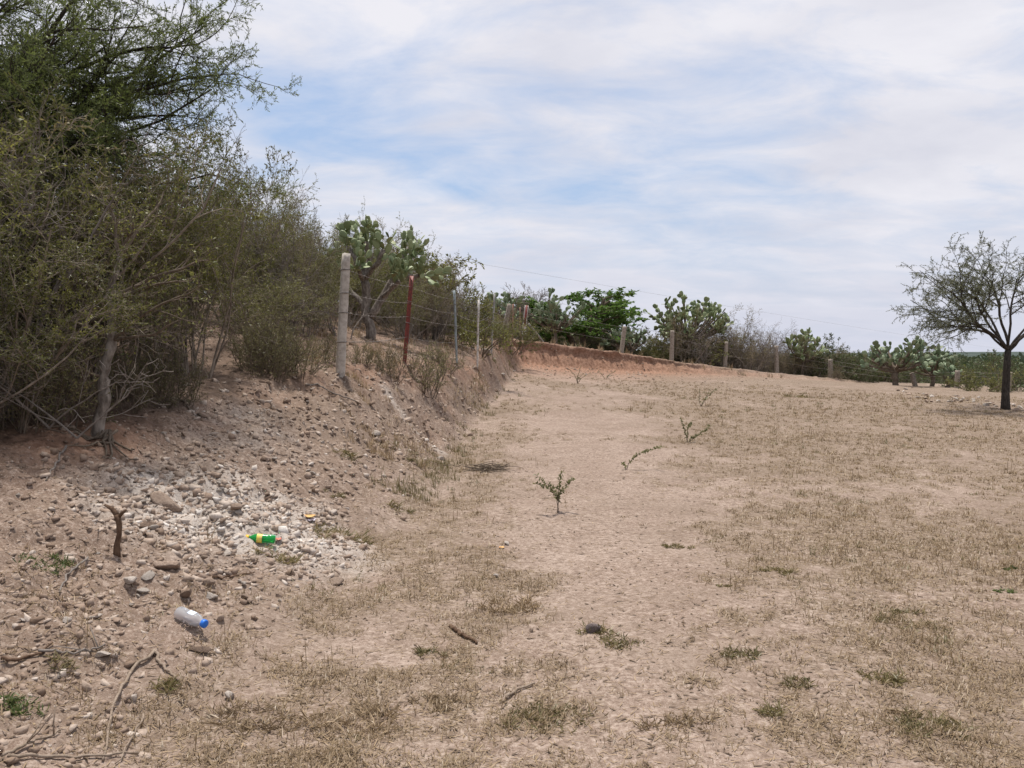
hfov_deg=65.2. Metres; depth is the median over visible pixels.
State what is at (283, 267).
bare shrub
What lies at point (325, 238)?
shrub
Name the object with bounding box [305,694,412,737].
weed tuft
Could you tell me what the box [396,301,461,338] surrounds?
bare shrub
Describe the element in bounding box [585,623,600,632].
rock
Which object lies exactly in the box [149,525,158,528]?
rock
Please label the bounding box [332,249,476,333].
bush
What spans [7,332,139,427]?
bush
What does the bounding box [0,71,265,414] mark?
shrub
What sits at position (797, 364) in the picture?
shrub
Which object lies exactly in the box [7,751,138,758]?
stick
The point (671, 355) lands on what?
concrete post
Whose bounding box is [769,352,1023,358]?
hills
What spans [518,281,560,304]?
bare tree
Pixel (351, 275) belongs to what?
shrub
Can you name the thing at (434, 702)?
weed tuft
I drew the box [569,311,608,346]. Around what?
shrub
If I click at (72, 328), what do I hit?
shrub
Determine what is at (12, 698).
weed tuft
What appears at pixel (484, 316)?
bush
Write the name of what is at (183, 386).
bush
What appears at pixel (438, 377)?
bush
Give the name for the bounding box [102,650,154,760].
stick
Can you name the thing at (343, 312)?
concrete post
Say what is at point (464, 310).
bare shrub
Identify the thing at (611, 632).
weed tuft
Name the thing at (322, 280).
shrub
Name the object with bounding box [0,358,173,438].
dead branch
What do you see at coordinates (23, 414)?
bush
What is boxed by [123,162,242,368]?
bare shrub
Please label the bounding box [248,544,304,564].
weed tuft
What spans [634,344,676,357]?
bush
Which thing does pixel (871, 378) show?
bush
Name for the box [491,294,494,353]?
steel post
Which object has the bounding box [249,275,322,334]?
bare shrub
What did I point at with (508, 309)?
concrete post
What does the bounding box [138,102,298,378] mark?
shrub
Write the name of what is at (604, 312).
green tree
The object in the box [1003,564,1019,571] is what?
weed tuft
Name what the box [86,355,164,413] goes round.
bush
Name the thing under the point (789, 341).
prickly pear
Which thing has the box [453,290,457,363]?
steel post
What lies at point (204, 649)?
rock
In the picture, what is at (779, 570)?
weed tuft
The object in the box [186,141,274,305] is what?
shrub
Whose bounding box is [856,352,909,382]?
bush
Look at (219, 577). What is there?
stick
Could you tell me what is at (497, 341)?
bush
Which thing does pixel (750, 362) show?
shrub
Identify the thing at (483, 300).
bush
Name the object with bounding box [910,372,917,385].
concrete post
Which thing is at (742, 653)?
weed tuft
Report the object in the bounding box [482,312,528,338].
shrub
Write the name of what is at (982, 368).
bush
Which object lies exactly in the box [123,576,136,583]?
rock
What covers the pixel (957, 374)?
concrete post
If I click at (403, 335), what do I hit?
bare shrub
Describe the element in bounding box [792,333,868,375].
bush
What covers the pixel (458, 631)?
stick
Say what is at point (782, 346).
bare shrub
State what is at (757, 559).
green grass
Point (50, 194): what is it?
shrub
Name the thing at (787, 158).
sky
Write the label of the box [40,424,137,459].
roots
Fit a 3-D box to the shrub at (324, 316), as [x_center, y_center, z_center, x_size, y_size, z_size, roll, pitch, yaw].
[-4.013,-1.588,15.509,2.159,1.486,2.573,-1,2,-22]
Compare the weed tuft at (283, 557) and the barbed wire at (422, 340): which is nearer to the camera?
the weed tuft at (283, 557)
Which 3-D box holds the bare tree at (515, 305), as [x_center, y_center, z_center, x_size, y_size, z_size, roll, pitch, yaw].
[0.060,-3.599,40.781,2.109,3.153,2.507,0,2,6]
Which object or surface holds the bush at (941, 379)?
on the ground at (562, 554)
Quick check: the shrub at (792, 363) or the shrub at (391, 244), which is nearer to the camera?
the shrub at (391, 244)
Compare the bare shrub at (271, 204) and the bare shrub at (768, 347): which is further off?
the bare shrub at (768, 347)
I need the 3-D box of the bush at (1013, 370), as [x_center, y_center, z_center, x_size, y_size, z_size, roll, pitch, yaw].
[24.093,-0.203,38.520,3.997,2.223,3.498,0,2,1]
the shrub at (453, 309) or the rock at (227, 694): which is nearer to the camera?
the rock at (227, 694)
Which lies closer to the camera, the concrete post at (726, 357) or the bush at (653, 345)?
the concrete post at (726, 357)
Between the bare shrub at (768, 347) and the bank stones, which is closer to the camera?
the bank stones
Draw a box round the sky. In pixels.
[0,0,1023,352]
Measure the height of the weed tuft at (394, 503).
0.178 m
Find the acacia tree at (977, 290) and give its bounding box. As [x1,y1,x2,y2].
[886,230,1023,409]
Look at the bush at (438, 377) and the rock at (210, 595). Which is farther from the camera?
the bush at (438, 377)
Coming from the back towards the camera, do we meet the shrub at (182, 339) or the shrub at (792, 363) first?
the shrub at (792, 363)
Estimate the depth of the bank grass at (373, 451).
15.70 m
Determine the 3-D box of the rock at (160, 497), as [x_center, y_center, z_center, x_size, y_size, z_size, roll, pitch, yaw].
[-2.608,0.893,6.038,0.254,0.122,0.163,21,-8,-11]
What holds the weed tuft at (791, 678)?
on the ground at (562, 554)
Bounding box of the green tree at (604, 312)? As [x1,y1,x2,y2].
[498,287,650,346]
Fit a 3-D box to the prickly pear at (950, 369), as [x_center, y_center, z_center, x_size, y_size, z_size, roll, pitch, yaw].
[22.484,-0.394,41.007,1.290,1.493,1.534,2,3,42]
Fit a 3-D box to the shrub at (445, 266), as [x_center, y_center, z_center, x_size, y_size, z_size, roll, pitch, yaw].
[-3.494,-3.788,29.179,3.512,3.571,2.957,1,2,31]
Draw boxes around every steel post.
[403,276,413,361]
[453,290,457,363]
[476,300,479,367]
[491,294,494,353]
[519,307,520,336]
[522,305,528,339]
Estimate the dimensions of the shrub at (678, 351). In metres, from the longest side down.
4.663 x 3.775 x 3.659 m
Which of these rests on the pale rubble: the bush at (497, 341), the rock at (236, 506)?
the rock at (236, 506)
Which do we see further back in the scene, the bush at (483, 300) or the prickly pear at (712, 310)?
the prickly pear at (712, 310)
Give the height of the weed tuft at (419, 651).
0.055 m
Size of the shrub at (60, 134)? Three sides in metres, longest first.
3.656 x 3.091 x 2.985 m
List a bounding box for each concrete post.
[336,253,350,377]
[503,304,511,327]
[619,326,626,352]
[669,330,673,360]
[723,342,727,366]
[774,345,778,372]
[828,359,832,377]
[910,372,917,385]
[954,370,959,387]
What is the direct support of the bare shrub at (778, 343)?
on the ground at (562, 554)
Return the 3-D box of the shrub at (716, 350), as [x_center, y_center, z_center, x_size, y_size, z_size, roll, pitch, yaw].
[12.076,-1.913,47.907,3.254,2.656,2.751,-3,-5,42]
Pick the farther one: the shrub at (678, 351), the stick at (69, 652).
the shrub at (678, 351)
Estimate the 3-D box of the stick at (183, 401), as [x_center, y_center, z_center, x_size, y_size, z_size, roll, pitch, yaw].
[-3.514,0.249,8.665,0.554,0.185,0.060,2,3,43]
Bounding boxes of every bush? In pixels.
[0,319,112,433]
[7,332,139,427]
[54,318,178,402]
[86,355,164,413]
[121,340,209,408]
[126,339,195,404]
[223,321,287,375]
[225,303,315,371]
[234,314,301,362]
[236,317,281,357]
[240,333,310,382]
[241,311,318,374]
[256,319,340,378]
[309,327,346,362]
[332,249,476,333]
[346,338,381,366]
[372,340,418,384]
[374,232,484,291]
[389,336,456,398]
[423,338,468,374]
[434,268,487,322]
[442,278,498,333]
[445,303,529,363]
[445,311,519,341]
[489,330,508,348]
[494,313,555,358]
[501,323,565,341]
[562,336,599,348]
[588,324,650,354]
[625,343,659,356]
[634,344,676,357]
[637,343,680,360]
[638,334,693,357]
[641,334,722,362]
[652,321,751,365]
[783,347,859,379]
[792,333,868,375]
[793,342,856,375]
[804,366,834,377]
[818,342,883,381]
[841,364,879,382]
[846,348,890,379]
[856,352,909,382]
[899,364,939,383]
[911,359,958,383]
[919,360,975,383]
[936,371,988,387]
[944,362,1023,392]
[952,352,997,383]
[961,349,1023,387]
[976,357,1023,391]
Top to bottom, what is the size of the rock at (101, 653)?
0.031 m
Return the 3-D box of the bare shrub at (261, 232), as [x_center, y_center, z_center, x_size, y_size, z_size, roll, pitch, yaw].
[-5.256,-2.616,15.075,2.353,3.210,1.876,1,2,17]
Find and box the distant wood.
[815,351,1023,372]
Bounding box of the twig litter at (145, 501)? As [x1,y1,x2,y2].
[0,302,468,687]
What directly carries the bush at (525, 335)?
on the ground at (562, 554)
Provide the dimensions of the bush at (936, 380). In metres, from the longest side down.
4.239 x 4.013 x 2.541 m
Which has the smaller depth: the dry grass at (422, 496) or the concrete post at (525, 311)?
the dry grass at (422, 496)
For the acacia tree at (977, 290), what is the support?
on the ground at (562, 554)
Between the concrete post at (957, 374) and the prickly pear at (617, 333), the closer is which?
the concrete post at (957, 374)
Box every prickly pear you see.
[318,215,451,339]
[480,291,524,324]
[528,288,586,343]
[600,325,634,350]
[611,326,650,353]
[644,291,733,362]
[782,327,828,375]
[860,335,934,384]
[908,344,961,386]
[933,362,963,387]
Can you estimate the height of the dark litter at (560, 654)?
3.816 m
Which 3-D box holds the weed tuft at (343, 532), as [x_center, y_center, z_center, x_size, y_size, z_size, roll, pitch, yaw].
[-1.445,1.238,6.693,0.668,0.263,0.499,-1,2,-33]
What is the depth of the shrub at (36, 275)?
6.42 m
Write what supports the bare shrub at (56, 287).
on the ground at (562, 554)
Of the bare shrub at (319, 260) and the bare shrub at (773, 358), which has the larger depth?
the bare shrub at (773, 358)
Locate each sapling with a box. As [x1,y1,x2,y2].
[533,470,575,512]
[570,367,587,382]
[621,445,664,469]
[679,417,712,441]
[698,388,716,405]
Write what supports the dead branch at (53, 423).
on the ground at (562, 554)
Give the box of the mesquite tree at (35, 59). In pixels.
[0,0,304,260]
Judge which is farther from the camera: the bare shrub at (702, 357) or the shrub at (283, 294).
the bare shrub at (702, 357)
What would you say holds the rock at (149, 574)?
on the ground at (562, 554)
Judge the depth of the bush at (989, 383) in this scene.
35.86 m
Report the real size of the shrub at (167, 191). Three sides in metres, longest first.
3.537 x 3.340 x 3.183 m
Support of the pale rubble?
on the ground at (562, 554)
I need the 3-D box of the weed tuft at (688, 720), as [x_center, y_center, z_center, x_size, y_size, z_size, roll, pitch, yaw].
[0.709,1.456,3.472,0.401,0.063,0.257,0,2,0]
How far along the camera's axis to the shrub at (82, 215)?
8.21 m
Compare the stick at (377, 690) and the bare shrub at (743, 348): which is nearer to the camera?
the stick at (377, 690)
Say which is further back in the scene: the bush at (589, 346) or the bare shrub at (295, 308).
the bush at (589, 346)
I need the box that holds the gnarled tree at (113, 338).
[9,162,233,436]
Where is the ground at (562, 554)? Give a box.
[0,294,1023,767]
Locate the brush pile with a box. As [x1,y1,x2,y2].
[443,461,520,473]
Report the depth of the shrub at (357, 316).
22.85 m
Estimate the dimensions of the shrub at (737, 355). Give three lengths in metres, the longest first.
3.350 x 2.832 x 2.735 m
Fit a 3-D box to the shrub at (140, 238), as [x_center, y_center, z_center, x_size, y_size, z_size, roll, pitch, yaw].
[-4.676,-1.421,8.064,2.812,3.343,3.354,-2,3,-38]
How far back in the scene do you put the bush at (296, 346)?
11.28 m
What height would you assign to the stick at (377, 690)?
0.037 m
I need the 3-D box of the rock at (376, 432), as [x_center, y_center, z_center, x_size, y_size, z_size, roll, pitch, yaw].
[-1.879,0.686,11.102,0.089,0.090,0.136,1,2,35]
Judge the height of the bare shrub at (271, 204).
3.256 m
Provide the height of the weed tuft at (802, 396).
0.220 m
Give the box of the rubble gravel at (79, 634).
[0,304,492,767]
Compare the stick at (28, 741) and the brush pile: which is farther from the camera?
the brush pile
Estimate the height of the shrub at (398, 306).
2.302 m
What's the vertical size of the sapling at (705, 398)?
0.528 m
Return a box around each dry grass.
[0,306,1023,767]
[4,380,1023,767]
[369,355,523,503]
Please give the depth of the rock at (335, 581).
5.64 m
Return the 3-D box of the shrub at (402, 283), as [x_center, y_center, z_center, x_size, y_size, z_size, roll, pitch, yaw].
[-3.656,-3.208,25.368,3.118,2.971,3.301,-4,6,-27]
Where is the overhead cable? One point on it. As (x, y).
(693, 300)
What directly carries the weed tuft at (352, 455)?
on the rubble gravel at (79, 634)
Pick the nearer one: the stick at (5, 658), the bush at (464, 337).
the stick at (5, 658)
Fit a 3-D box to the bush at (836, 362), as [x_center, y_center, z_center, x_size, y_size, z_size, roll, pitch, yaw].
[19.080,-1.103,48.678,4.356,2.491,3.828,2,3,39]
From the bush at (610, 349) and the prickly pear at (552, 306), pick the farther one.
the bush at (610, 349)
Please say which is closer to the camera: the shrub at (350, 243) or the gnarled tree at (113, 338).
the gnarled tree at (113, 338)
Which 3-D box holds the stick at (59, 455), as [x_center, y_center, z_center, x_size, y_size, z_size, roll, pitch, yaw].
[-3.407,0.583,5.976,0.029,0.181,0.727,-1,2,-19]
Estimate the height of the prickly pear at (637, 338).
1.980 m
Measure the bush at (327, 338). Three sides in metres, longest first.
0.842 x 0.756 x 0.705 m
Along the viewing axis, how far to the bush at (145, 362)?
8.41 m
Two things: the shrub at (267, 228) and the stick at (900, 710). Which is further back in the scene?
the shrub at (267, 228)
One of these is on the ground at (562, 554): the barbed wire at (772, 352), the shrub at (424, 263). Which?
the shrub at (424, 263)
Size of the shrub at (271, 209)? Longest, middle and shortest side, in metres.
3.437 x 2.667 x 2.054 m
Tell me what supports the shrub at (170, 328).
on the ground at (562, 554)
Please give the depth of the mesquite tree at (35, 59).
8.91 m
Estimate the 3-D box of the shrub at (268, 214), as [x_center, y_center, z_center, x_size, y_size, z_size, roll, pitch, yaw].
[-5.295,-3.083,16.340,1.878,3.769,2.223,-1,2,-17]
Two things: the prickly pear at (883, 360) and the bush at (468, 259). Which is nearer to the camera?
the bush at (468, 259)
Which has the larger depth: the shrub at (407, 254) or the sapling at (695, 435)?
the shrub at (407, 254)
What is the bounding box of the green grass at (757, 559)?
[141,375,1023,767]
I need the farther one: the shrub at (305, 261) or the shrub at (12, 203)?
the shrub at (305, 261)
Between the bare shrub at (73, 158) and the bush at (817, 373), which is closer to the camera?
the bare shrub at (73, 158)
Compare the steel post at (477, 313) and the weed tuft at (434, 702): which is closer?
the weed tuft at (434, 702)
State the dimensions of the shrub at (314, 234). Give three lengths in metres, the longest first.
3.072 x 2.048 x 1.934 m
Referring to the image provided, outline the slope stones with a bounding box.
[234,339,523,478]
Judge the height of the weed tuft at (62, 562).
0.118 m
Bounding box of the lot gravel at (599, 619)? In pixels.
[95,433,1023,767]
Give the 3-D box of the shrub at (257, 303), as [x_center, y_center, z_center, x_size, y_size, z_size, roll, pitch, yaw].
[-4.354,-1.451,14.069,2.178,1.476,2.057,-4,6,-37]
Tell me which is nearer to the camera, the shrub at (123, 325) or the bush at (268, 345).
the shrub at (123, 325)
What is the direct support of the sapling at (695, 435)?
on the ground at (562, 554)
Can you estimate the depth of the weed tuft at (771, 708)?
3.58 m
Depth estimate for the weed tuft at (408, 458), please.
10.87 m
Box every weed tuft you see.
[0,691,48,716]
[12,552,81,575]
[44,646,79,676]
[144,674,180,695]
[197,695,324,736]
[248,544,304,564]
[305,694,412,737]
[311,521,375,545]
[323,488,345,498]
[331,445,360,463]
[378,441,428,465]
[381,499,414,513]
[406,689,464,713]
[411,645,447,656]
[474,590,542,614]
[493,699,608,739]
[574,620,644,649]
[631,708,717,735]
[661,543,694,548]
[716,584,731,586]
[719,644,763,660]
[753,565,797,575]
[753,696,793,719]
[780,673,817,689]
[782,394,813,397]
[856,665,912,686]
[868,605,951,630]
[881,708,981,740]
[992,587,1016,592]
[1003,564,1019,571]
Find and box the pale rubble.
[37,402,377,587]
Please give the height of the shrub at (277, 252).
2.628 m
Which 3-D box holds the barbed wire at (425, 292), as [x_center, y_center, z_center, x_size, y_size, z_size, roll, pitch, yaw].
[-1.095,-2.407,22.491,0.510,0.689,20.840,0,2,7]
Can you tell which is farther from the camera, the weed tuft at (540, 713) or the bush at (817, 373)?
the bush at (817, 373)
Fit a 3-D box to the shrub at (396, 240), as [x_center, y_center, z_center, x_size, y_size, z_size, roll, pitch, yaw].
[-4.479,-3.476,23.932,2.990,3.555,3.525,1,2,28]
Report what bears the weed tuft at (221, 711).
on the ground at (562, 554)
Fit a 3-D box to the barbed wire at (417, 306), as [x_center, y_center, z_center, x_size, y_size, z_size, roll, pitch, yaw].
[-1.114,-2.096,22.500,0.541,0.776,20.837,0,2,7]
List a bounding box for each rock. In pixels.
[62,616,69,622]
[89,613,102,618]
[95,651,111,656]
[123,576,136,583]
[136,587,149,592]
[139,521,154,528]
[141,570,154,579]
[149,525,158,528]
[150,491,181,511]
[153,561,179,569]
[180,588,191,597]
[189,646,211,652]
[202,578,214,585]
[206,592,217,598]
[224,550,230,554]
[224,691,233,698]
[230,503,242,509]
[329,577,343,585]
[371,430,380,435]
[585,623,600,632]
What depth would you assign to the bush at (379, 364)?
14.09 m
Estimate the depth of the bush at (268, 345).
11.10 m
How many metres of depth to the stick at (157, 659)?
3.84 m
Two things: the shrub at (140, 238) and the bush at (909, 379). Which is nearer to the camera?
the shrub at (140, 238)
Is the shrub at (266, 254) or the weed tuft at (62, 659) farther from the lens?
the shrub at (266, 254)
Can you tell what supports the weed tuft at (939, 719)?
on the ground at (562, 554)
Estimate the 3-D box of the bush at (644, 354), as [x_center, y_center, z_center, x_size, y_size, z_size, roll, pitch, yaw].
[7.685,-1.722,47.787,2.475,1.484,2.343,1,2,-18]
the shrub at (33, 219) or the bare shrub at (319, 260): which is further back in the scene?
the bare shrub at (319, 260)
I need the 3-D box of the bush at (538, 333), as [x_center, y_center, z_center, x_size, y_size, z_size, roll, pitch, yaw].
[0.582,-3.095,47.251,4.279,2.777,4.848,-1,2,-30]
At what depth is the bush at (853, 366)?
47.63 m
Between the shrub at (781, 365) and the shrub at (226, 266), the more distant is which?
the shrub at (781, 365)
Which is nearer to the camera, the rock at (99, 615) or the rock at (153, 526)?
the rock at (99, 615)
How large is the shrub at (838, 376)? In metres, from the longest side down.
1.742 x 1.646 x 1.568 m
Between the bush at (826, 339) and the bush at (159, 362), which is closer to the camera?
the bush at (159, 362)
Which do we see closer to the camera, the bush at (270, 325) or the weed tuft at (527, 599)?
the weed tuft at (527, 599)
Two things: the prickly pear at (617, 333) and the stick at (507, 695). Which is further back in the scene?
the prickly pear at (617, 333)
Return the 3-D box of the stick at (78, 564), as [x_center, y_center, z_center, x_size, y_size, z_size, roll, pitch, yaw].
[-2.460,1.058,4.460,0.052,0.039,0.643,-1,2,-16]
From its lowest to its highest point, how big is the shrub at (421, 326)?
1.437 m
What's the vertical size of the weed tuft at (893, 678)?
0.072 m
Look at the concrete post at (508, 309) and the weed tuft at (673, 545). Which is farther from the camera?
the concrete post at (508, 309)
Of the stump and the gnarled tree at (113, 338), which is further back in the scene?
the gnarled tree at (113, 338)
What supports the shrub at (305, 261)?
on the ground at (562, 554)
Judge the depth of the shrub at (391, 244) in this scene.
26.63 m
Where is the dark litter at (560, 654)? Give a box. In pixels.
[0,338,1023,767]
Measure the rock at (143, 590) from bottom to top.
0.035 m
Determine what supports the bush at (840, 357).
on the ground at (562, 554)
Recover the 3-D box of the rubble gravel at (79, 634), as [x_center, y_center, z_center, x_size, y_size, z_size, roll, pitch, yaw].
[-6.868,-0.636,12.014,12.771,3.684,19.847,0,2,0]
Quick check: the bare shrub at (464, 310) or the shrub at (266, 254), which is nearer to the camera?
the shrub at (266, 254)
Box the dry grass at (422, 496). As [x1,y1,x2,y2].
[369,355,523,503]
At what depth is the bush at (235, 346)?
10.73 m
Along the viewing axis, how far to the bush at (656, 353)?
46.70 m
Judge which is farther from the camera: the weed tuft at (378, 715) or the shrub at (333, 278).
the shrub at (333, 278)
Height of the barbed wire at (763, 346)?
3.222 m
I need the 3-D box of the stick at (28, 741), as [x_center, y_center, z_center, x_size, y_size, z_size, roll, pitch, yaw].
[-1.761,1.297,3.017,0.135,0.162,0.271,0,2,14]
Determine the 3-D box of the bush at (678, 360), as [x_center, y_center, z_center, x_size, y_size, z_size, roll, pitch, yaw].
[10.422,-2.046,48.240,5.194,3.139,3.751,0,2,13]
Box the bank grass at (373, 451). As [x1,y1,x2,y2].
[296,313,515,470]
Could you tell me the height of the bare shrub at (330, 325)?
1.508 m
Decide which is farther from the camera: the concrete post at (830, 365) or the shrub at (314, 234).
the concrete post at (830, 365)
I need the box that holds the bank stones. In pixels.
[506,343,801,389]
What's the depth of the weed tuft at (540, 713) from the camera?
3.56 m
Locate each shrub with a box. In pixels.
[0,71,263,388]
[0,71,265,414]
[0,81,226,409]
[0,86,186,421]
[0,100,244,360]
[0,106,187,376]
[0,110,209,397]
[0,132,153,346]
[0,162,190,430]
[0,165,166,281]
[0,200,22,208]
[0,203,109,392]
[0,263,157,426]
[1,206,100,309]
[2,140,228,400]
[4,110,201,400]
[30,132,196,226]
[50,164,228,271]
[96,173,227,324]
[116,234,208,385]
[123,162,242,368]
[128,125,249,287]
[136,224,225,376]
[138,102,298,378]
[149,184,279,319]
[168,129,332,324]
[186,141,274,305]
[195,256,328,335]
[197,263,324,336]
[200,167,306,303]
[206,148,297,316]
[209,169,307,319]
[210,173,296,260]
[213,177,299,301]
[214,164,340,336]
[224,179,325,317]
[233,192,333,328]
[245,224,339,326]
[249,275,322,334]
[251,223,334,310]
[255,268,359,337]
[268,197,384,322]
[277,194,348,307]
[287,222,408,327]
[289,221,322,271]
[291,209,354,308]
[292,232,354,329]
[294,211,419,322]
[300,217,342,311]
[305,276,384,338]
[313,202,390,323]
[329,220,383,320]
[347,226,441,319]
[351,263,451,336]
[352,236,431,319]
[372,215,429,312]
[373,232,443,322]
[373,300,439,343]
[374,298,446,339]
[387,254,475,342]
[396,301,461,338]
[405,255,462,306]
[407,253,464,293]
[411,267,476,341]
[420,299,465,338]
[435,293,484,337]
[440,295,473,326]
[443,295,488,330]
[474,303,520,329]
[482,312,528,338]
[494,317,517,338]
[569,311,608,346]
[574,320,612,349]
[648,310,724,363]
[675,313,722,364]
[677,304,762,367]
[693,328,740,365]
[711,313,783,369]
[712,316,784,371]
[717,330,776,370]
[722,320,770,369]
[726,332,754,368]
[742,323,792,371]
[743,331,807,373]
[746,333,799,372]
[753,331,785,370]
[754,323,797,369]
[763,349,804,374]
[779,341,826,375]
[780,330,839,377]
[781,344,799,374]
[819,341,869,379]
[825,361,852,380]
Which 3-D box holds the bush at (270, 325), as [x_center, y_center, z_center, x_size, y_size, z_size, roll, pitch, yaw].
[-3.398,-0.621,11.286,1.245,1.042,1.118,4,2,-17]
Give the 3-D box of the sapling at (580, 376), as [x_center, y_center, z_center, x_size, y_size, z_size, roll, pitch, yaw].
[2.400,-0.326,28.267,0.743,0.646,0.187,0,2,0]
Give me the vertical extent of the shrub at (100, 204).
2.942 m
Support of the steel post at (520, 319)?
on the ground at (562, 554)
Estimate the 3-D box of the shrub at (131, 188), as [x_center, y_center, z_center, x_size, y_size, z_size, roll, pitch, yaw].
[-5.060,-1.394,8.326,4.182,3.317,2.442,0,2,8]
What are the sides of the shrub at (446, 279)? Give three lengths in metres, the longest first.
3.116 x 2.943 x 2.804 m
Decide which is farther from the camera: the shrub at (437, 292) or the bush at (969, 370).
the bush at (969, 370)
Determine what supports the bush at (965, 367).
on the ground at (562, 554)
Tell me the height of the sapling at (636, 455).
0.370 m
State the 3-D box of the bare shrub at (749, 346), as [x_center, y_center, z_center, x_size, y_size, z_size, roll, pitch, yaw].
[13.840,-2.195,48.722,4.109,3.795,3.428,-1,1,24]
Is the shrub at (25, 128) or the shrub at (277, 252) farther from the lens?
the shrub at (277, 252)
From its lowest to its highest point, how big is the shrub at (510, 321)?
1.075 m
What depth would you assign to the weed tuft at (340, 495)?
7.81 m
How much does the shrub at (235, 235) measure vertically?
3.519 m
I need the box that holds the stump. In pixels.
[104,504,126,557]
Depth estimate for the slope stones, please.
10.96 m
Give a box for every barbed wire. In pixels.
[348,312,505,332]
[350,271,505,308]
[350,294,499,321]
[352,335,494,349]
[525,324,983,382]
[527,307,1000,373]
[532,315,995,377]
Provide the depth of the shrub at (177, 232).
12.90 m
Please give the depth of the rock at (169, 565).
4.88 m
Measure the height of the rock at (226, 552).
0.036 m
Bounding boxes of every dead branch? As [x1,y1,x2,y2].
[0,356,159,429]
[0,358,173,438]
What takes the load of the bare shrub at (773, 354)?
on the ground at (562, 554)
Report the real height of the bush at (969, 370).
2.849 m
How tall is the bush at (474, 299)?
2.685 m
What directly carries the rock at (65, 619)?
on the ground at (562, 554)
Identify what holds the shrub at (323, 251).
on the ground at (562, 554)
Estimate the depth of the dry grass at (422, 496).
10.62 m
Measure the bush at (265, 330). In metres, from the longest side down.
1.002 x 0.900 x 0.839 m
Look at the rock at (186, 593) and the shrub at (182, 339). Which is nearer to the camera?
the rock at (186, 593)
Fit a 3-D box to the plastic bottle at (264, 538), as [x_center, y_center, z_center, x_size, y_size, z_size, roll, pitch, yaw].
[-1.877,1.157,5.977,0.222,0.081,0.069,0,2,-7]
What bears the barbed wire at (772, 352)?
attached to the concrete post at (623, 337)
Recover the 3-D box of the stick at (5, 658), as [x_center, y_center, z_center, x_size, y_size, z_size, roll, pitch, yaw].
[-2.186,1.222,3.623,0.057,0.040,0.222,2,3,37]
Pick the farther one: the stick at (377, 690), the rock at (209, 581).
the rock at (209, 581)
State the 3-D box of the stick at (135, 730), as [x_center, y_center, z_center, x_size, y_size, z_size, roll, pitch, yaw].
[-1.548,1.439,3.257,0.021,0.028,0.442,0,2,-12]
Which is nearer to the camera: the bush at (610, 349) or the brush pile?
the brush pile
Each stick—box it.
[0,642,52,661]
[1,705,59,756]
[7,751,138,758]
[38,626,105,654]
[45,445,66,480]
[59,556,88,592]
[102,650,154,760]
[115,713,143,763]
[152,648,180,682]
[179,399,201,415]
[212,572,254,579]
[307,383,356,401]
[375,687,382,713]
[448,624,477,643]
[505,682,534,699]
[886,708,919,713]
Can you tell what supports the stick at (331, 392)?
on the ground at (562, 554)
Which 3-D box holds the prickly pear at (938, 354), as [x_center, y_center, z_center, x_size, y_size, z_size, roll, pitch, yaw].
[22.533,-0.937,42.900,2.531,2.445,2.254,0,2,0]
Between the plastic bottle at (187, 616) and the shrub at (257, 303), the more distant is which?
the shrub at (257, 303)
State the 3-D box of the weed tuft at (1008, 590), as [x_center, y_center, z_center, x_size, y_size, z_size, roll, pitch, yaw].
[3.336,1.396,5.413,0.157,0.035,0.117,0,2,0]
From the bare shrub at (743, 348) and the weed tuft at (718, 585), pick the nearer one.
the weed tuft at (718, 585)
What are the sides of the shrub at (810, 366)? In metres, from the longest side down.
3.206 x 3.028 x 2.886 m
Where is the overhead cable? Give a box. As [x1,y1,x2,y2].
[438,256,1019,351]
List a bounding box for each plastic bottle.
[174,606,208,627]
[246,534,275,543]
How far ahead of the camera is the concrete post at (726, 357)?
45.49 m
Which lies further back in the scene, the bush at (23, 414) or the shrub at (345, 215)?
the shrub at (345, 215)
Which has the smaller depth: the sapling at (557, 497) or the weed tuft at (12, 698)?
the weed tuft at (12, 698)
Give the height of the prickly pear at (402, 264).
3.083 m
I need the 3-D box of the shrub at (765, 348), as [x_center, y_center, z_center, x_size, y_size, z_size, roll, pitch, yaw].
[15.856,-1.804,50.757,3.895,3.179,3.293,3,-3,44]
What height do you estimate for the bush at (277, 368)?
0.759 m
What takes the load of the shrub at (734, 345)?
on the ground at (562, 554)
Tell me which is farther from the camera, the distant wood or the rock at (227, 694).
the distant wood
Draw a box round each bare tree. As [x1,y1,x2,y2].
[498,284,531,338]
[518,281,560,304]
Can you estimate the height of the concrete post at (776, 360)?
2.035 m
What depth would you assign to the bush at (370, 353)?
14.02 m
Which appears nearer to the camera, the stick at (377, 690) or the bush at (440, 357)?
the stick at (377, 690)
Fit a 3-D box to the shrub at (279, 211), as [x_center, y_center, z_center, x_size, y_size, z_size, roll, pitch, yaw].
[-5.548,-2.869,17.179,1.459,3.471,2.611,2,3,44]

